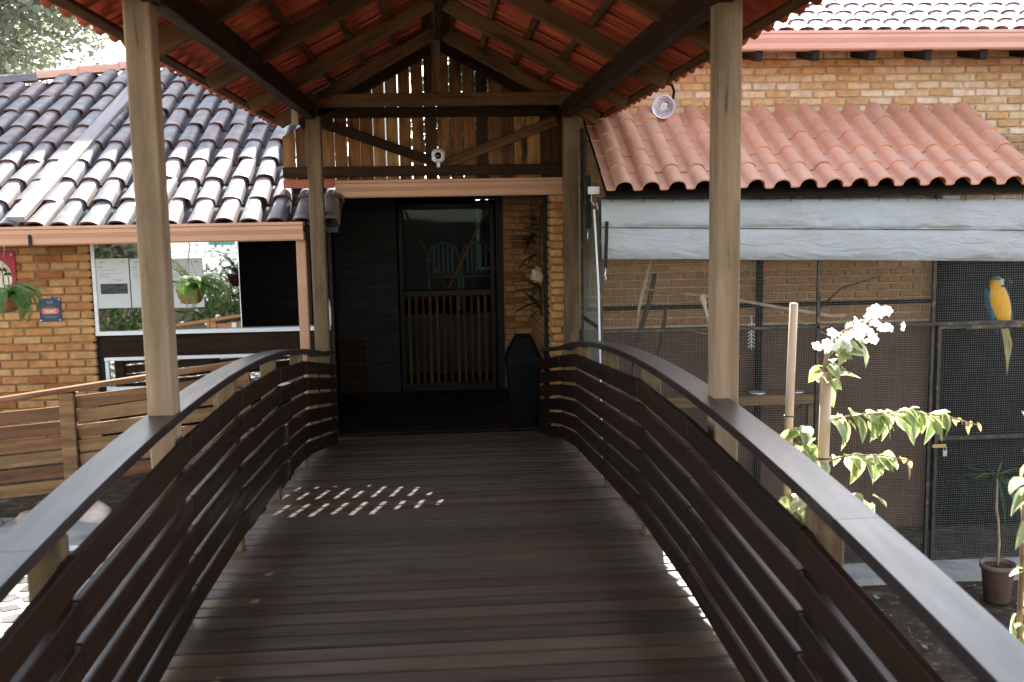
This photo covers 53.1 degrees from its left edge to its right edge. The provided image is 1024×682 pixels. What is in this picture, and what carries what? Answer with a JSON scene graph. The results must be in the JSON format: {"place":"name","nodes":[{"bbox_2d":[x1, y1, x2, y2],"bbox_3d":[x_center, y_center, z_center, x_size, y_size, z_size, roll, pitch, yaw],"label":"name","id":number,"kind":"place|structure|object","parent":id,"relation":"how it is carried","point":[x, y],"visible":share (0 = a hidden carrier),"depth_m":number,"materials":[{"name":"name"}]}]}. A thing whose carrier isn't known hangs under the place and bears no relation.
{"place":"outdoors","nodes":[
{"label":"outdoors","id":0,"kind":"place"},
{"bbox_2d":[8,4,487,199],"label":"sky","id":1,"kind":"structure","parent":0,"point":[108,56],"materials":[{"name":"white"}]},
{"bbox_2d":[333,371,550,436],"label":"porch floor","id":2,"kind":"structure","parent":0,"point":[402,410],"depth_m":10.57,"materials":[{"name":"tile"}]},
{"bbox_2d":[399,299,497,373],"bbox_3d":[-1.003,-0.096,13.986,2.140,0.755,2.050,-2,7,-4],"label":"gate","id":3,"kind":"structure","parent":2,"relation":"on","point":[441,338],"depth_m":12.99,"materials":[{"name":"wood"}]},
{"bbox_2d":[425,241,461,310],"bbox_3d":[-0.892,-0.857,13.399,0.489,0.888,0.492,-2,7,-4],"label":"plastic chair","id":4,"kind":"object","parent":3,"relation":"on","point":[427,263],"visible":0.82,"depth_m":13.55,"materials":[{"name":"plastic"}]},
{"bbox_2d":[458,240,495,309],"bbox_3d":[-0.453,-0.868,13.430,0.489,0.888,0.492,-2,7,-4],"label":"plastic chair","id":5,"kind":"object","parent":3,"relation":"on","point":[470,275],"visible":0.66,"depth_m":13.59,"materials":[{"name":"plastic"}]},
{"bbox_2d":[504,333,541,422],"bbox_3d":[0.111,0.354,9.956,0.352,0.849,0.320,-2,7,-4],"label":"trash bin","id":6,"kind":"object","parent":2,"relation":"on","point":[522,356],"visible":0.89,"depth_m":9.82,"materials":[{"name":"black plastic"}]},
{"bbox_2d":[0,443,1023,681],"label":"ground","id":7,"kind":"structure","parent":0,"point":[946,663],"depth_m":7.83,"materials":[{"name":"soil"}]},
{"bbox_2d":[0,0,125,87],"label":"tree","id":8,"kind":"object","parent":7,"relation":"on","point":[18,26],"visible":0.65,"depth_m":20.09,"materials":[{"name":"green plant"}]},
{"bbox_2d":[0,517,138,636],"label":"patio","id":9,"kind":"structure","parent":7,"relation":"on","point":[14,603],"depth_m":5.58,"materials":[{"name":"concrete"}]},
{"bbox_2d":[15,510,30,521],"bbox_3d":[-3.192,1.178,6.827,0.163,0.115,0.300,0,7,11],"label":"rock","id":10,"kind":"object","parent":9,"relation":"on","point":[20,516],"visible":0.15,"depth_m":6.73,"materials":[{"name":"beige stone"}]},
{"bbox_2d":[79,500,111,522],"bbox_3d":[-2.809,1.158,6.870,0.378,0.189,0.194,3,8,27],"label":"rock","id":11,"kind":"object","parent":7,"relation":"on","point":[98,511],"visible":0.42,"depth_m":6.78,"materials":[{"name":"white stone"}]},
{"bbox_2d":[0,360,253,498],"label":"slat fence","id":12,"kind":"object","parent":7,"relation":"on","point":[70,443],"visible":0.61,"depth_m":6.92,"materials":[{"name":"brown wood"}]},
{"bbox_2d":[0,61,361,442],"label":"brick house","id":13,"kind":"structure","parent":7,"relation":"on","point":[239,218],"depth_m":9.18,"materials":[{"name":"orange brick"}]},
{"bbox_2d":[0,251,16,288],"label":"plaque","id":14,"kind":"object","parent":13,"relation":"attached to","point":[9,259],"visible":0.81,"depth_m":8.87,"materials":[{"name":"red paint"}]},
{"bbox_2d":[0,246,42,323],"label":"hanging fern","id":15,"kind":"object","parent":13,"relation":"hanging from","point":[12,299],"visible":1,"depth_m":7.92,"materials":[{"name":"green plant"}]},
{"bbox_2d":[38,298,61,321],"bbox_3d":[-4.034,-0.271,8.947,0.189,0.203,0.017,-2,7,-4],"label":"plaque","id":16,"kind":"object","parent":13,"relation":"attached to","point":[49,309],"visible":0.99,"depth_m":8.94,"materials":[{"name":"blue paint"}]},
{"bbox_2d":[95,258,130,307],"bbox_3d":[-3.502,-0.506,8.991,0.285,0.435,0.004,-2,7,-4],"label":"paper notice","id":17,"kind":"object","parent":13,"relation":"attached to","point":[113,283],"visible":1,"depth_m":8.99,"materials":[{"name":"white paper"}]},
{"bbox_2d":[129,259,140,307],"bbox_3d":[-3.211,-0.511,9.012,0.280,0.430,0.003,-2,7,-4],"label":"paper notice","id":18,"kind":"object","parent":13,"relation":"attached to","point":[135,283],"visible":0.41,"depth_m":9.01,"materials":[{"name":"white paper"}]},
{"bbox_2d":[172,258,204,307],"bbox_3d":[-2.887,-0.512,9.035,0.320,0.435,0.003,-2,7,-4],"label":"paper notice","id":19,"kind":"object","parent":13,"relation":"attached to","point":[196,264],"visible":0.34,"depth_m":9.03,"materials":[{"name":"white paper"}]},
{"bbox_2d":[172,242,230,312],"bbox_3d":[-2.523,-0.492,8.060,0.593,0.575,0.546,-3,8,-16],"label":"hanging fern","id":20,"kind":"object","parent":13,"relation":"hanging from","point":[193,292],"visible":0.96,"depth_m":8.02,"materials":[{"name":"green plant"}]},
{"bbox_2d":[88,242,330,421],"bbox_3d":[-2.665,-0.108,9.135,2.075,1.800,0.110,-2,7,-4],"label":"window","id":21,"kind":"structure","parent":13,"relation":"in","point":[234,328],"depth_m":9.07,"materials":[{"name":"white paint"}]},
{"bbox_2d":[329,301,330,325],"bbox_3d":[-1.647,-0.259,9.180,0.064,0.242,0.064,-2,7,-4],"label":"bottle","id":22,"kind":"object","parent":13,"relation":"on","point":[329,313],"visible":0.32,"depth_m":9.16,"materials":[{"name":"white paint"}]},
{"bbox_2d":[283,177,562,197],"bbox_3d":[-0.763,-1.353,9.018,2.458,0.164,0.124,-2,7,-4],"label":"porch gutter","id":23,"kind":"object","parent":13,"relation":"attached to","point":[445,187],"visible":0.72,"depth_m":8.98,"materials":[{"name":"brown wood"}]},
{"bbox_2d":[160,68,400,178],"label":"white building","id":24,"kind":"structure","parent":7,"relation":"on","point":[385,124],"depth_m":15.03,"materials":[{"name":"paint"}]},
{"bbox_2d":[294,177,563,436],"bbox_3d":[-0.729,-0.135,12.254,2.850,3.400,6.008,-2,7,-4],"label":"porch","id":25,"kind":"object","parent":7,"relation":"on","point":[366,243],"visible":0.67,"depth_m":11.58,"materials":[{"name":"brown wood"}]},
{"bbox_2d":[397,203,496,391],"bbox_3d":[-0.728,-0.488,11.604,1.070,2.125,0.082,-2,7,-4],"label":"door","id":26,"kind":"structure","parent":25,"relation":"attached to","point":[446,385],"depth_m":11.62,"materials":[{"name":"brown wood"}]},
{"bbox_2d":[475,200,495,269],"bbox_3d":[-0.275,-1.551,14.940,0.500,1.015,0.076,-2,7,-4],"label":"door","id":27,"kind":"structure","parent":25,"relation":"attached to","point":[482,234],"depth_m":14.94,"materials":[{"name":"black paint"}]},
{"bbox_2d":[507,205,542,322],"bbox_3d":[0.125,-0.744,10.181,0.409,1.200,0.719,-2,7,-4],"label":"mounted orchid","id":28,"kind":"object","parent":25,"relation":"attached to","point":[536,279],"visible":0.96,"depth_m":10.19,"materials":[{"name":"plant"}]},
{"bbox_2d":[40,0,822,502],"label":"bridge roof","id":29,"kind":"structure","parent":7,"relation":"on","point":[282,62],"depth_m":5.81,"materials":[{"name":"brown wood"}]},
{"bbox_2d":[282,41,561,180],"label":"gable wall","id":30,"kind":"structure","parent":29,"relation":"attached to","point":[529,141],"depth_m":9.00,"materials":[{"name":"brown wood"}]},
{"bbox_2d":[432,149,444,166],"bbox_3d":[-0.645,-1.599,8.955,0.112,0.153,0.115,-2,7,-4],"label":"security camera","id":31,"kind":"object","parent":30,"relation":"attached to","point":[438,156],"visible":1,"depth_m":8.91,"materials":[{"name":"white paint"}]},
{"bbox_2d":[160,427,744,681],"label":"footbridge","id":32,"kind":"object","parent":7,"relation":"on","point":[521,556],"visible":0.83,"depth_m":4.48,"materials":[{"name":"brown wood"}]},
{"bbox_2d":[0,349,337,681],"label":"railing","id":33,"kind":"object","parent":32,"relation":"on","point":[128,611],"visible":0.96,"depth_m":3.48,"materials":[{"name":"brown wood"}]},
{"bbox_2d":[539,341,1023,681],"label":"railing","id":34,"kind":"object","parent":32,"relation":"on","point":[773,609],"visible":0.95,"depth_m":3.25,"materials":[{"name":"brown wood"}]},
{"bbox_2d":[409,57,501,199],"bbox_3d":[0.616,-3.221,18.656,6.076,5.703,6.159,-2,7,-4],"label":"tree","id":35,"kind":"object","parent":7,"relation":"on","point":[449,120],"visible":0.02,"depth_m":17.30,"materials":[{"name":"plant"}]},
{"bbox_2d":[629,274,656,421],"bbox_3d":[1.142,0.630,8.985,0.260,2.444,0.063,1,7,12],"label":"branch","id":36,"kind":"object","parent":7,"relation":"on","point":[647,308],"visible":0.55,"depth_m":8.86,"materials":[{"name":"brown wood"}]},
{"bbox_2d":[657,307,667,357],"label":"branch","id":37,"kind":"object","parent":7,"relation":"on","point":[659,351],"visible":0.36,"depth_m":8.87,"materials":[{"name":"wood"}]},
{"bbox_2d":[500,0,1023,531],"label":"brick building","id":38,"kind":"structure","parent":7,"relation":"on","point":[838,54],"depth_m":9.19,"materials":[{"name":"brown brick"}]},
{"bbox_2d":[652,84,674,118],"bbox_3d":[1.338,-2.073,8.830,0.206,0.326,0.276,2,8,24],"label":"dish lamp","id":39,"kind":"object","parent":38,"relation":"attached to","point":[663,106],"visible":0.98,"depth_m":8.78,"materials":[{"name":"glass"}]},
{"bbox_2d":[782,303,797,550],"bbox_3d":[1.427,1.054,5.350,0.088,2.511,0.046,-2,7,-4],"label":"stake","id":40,"kind":"object","parent":7,"relation":"on","point":[791,367],"visible":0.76,"depth_m":5.22,"materials":[{"name":"brown wood"}]},
{"bbox_2d":[579,100,1023,563],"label":"aviary","id":41,"kind":"object","parent":7,"relation":"on","point":[872,149],"visible":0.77,"depth_m":8.48,"materials":[{"name":"brown metal"}]},
{"bbox_2d":[585,175,590,240],"bbox_3d":[0.612,-1.063,8.197,0.045,0.522,0.010,-2,7,-4],"label":"strap","id":42,"kind":"object","parent":41,"relation":"hanging from","point":[588,200],"visible":0.98,"depth_m":8.19,"materials":[{"name":"fabric"}]},
{"bbox_2d":[588,186,599,208],"bbox_3d":[0.636,-1.113,7.966,0.090,0.175,0.059,-2,7,-4],"label":"junction box","id":43,"kind":"object","parent":41,"relation":"attached to","point":[593,190],"visible":1,"depth_m":7.94,"materials":[{"name":"white paint"}]},
{"bbox_2d":[635,259,652,328],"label":"branch","id":44,"kind":"object","parent":41,"relation":"attached to","point":[644,285],"visible":0.68,"depth_m":8.66,"materials":[{"name":"wood"}]},
{"bbox_2d":[700,294,707,326],"bbox_3d":[1.638,-0.246,8.576,0.142,0.298,0.058,-2,7,-4],"label":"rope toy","id":45,"kind":"object","parent":41,"relation":"hanging from","point":[703,301],"visible":0.51,"depth_m":8.55,"materials":[{"name":"beige fabric"}]},
{"bbox_2d":[628,390,818,524],"bbox_3d":[1.835,1.155,8.969,1.750,1.382,0.180,-2,7,-4],"label":"shelf","id":46,"kind":"object","parent":41,"relation":"in","point":[682,402],"visible":0.14,"depth_m":8.83,"materials":[{"name":"brown wood"}]},
{"bbox_2d":[750,391,764,395],"bbox_3d":[2.124,0.453,8.872,0.150,0.022,0.150,-2,7,-4],"label":"dish","id":47,"kind":"object","parent":46,"relation":"on","point":[757,393],"visible":0.94,"depth_m":8.85,"materials":[{"name":"metal"}]},
{"bbox_2d":[794,389,803,393],"bbox_3d":[2.463,0.444,8.895,0.150,0.022,0.150,-2,7,-4],"label":"dish","id":48,"kind":"object","parent":46,"relation":"on","point":[798,391],"visible":0.63,"depth_m":8.87,"materials":[{"name":"metal"}]},
{"bbox_2d":[798,354,872,407],"bbox_3d":[2.822,0.352,8.940,0.661,0.465,0.024,-2,7,-4],"label":"branch","id":49,"kind":"object","parent":46,"relation":"on","point":[850,367],"visible":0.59,"depth_m":8.93,"materials":[{"name":"brown wood"}]},
{"bbox_2d":[748,316,754,348],"bbox_3d":[1.994,-0.071,8.523,0.060,0.280,0.006,-2,7,-4],"label":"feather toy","id":50,"kind":"object","parent":41,"relation":"hanging from","point":[751,341],"visible":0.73,"depth_m":8.53,"materials":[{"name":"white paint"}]},
{"bbox_2d":[683,292,845,317],"bbox_3d":[2.134,-0.304,8.667,1.377,0.241,0.064,-1,7,1],"label":"branch","id":51,"kind":"object","parent":41,"relation":"attached to","point":[827,315],"visible":0.75,"depth_m":8.65,"materials":[{"name":"wood"}]},
{"bbox_2d":[772,308,830,336],"bbox_3d":[2.522,-0.135,8.756,0.755,0.379,0.012,-2,7,-4],"label":"branch","id":52,"kind":"object","parent":41,"relation":"attached to","point":[798,320],"visible":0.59,"depth_m":8.74,"materials":[{"name":"brown wood"}]},
{"bbox_2d":[601,194,1023,260],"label":"awning","id":53,"kind":"object","parent":41,"relation":"attached to","point":[892,229],"visible":0.93,"depth_m":8.08,"materials":[{"name":"white fabric"}]},
{"bbox_2d":[604,221,608,280],"bbox_3d":[0.730,-0.696,7.943,0.042,0.460,0.010,-2,7,-4],"label":"strap","id":54,"kind":"object","parent":53,"relation":"hanging from","point":[606,245],"visible":1,"depth_m":7.94,"materials":[{"name":"fabric"}]},
{"bbox_2d":[820,275,880,308],"bbox_3d":[2.950,-0.424,8.953,0.558,0.292,0.020,-2,7,-4],"label":"branch","id":55,"kind":"object","parent":41,"relation":"attached to","point":[829,299],"visible":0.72,"depth_m":8.94,"materials":[{"name":"wood"}]},
{"bbox_2d":[941,195,959,198],"bbox_3d":[3.528,-1.186,8.242,0.140,0.080,0.050,-2,7,-4],"label":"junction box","id":56,"kind":"object","parent":41,"relation":"attached to","point":[947,197],"visible":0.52,"depth_m":8.22,"materials":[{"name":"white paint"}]},
{"bbox_2d":[929,324,1023,560],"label":"door","id":57,"kind":"structure","parent":41,"relation":"in","point":[935,445],"depth_m":8.43,"materials":[{"name":"metal"}]},
{"bbox_2d":[817,372,831,463],"bbox_3d":[1.591,1.232,5.312,0.107,2.162,0.060,-4,8,-25],"label":"stake","id":58,"kind":"object","parent":7,"relation":"on","point":[824,419],"visible":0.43,"depth_m":5.19,"materials":[{"name":"brown wood"}]},
{"bbox_2d":[779,303,981,522],"bbox_3d":[1.847,1.057,5.277,1.030,2.509,0.391,-2,7,-4],"label":"flowering shrub","id":59,"kind":"object","parent":7,"relation":"on","point":[911,422],"visible":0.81,"depth_m":5.16,"materials":[{"name":"green plant"}]},
{"bbox_2d":[799,553,1018,585],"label":"kerb","id":60,"kind":"structure","parent":7,"relation":"on","point":[862,574],"depth_m":8.30,"materials":[{"name":"concrete"}]},
{"bbox_2d":[593,209,602,476],"bbox_3d":[0.683,0.448,8.109,0.078,2.961,0.025,-6,9,-32],"label":"pole","id":61,"kind":"object","parent":60,"relation":"on","point":[597,269],"visible":0.57,"depth_m":8.00,"materials":[{"name":"white metal"}]},
{"bbox_2d":[860,584,1023,668],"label":"leaf litter","id":62,"kind":"object","parent":7,"relation":"on","point":[924,646],"visible":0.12,"depth_m":7.33,"materials":[{"name":"brown plant"}]},
{"bbox_2d":[930,459,1023,603],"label":"potted plant","id":63,"kind":"object","parent":7,"relation":"on","point":[997,581],"visible":0.94,"depth_m":7.69,"materials":[{"name":"green plant"}]},
{"bbox_2d":[1008,411,1023,643],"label":"leafy shrub","id":64,"kind":"object","parent":7,"relation":"on","point":[1018,499],"visible":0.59,"depth_m":3.33,"materials":[{"name":"green plant"}]},
{"bbox_2d":[800,520,909,630],"bbox_3d":[1.494,1.516,6.838,2.153,1.331,1.833,-6,9,-36],"label":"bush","id":65,"kind":"object","parent":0,"point":[874,596],"visible":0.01,"depth_m":6.63,"materials":[{"name":"green plant"}]},
{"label":"branch","id":66,"kind":"object","parent":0,"visible":0},
{"bbox_2d":[984,276,1012,372],"bbox_3d":[4.182,-0.125,8.780,0.259,0.868,0.161,-2,7,-4],"label":"macaw","id":67,"kind":"object","parent":66,"relation":"on","point":[992,302],"visible":0.75,"depth_m":8.71,"materials":[{"name":"yellow"}]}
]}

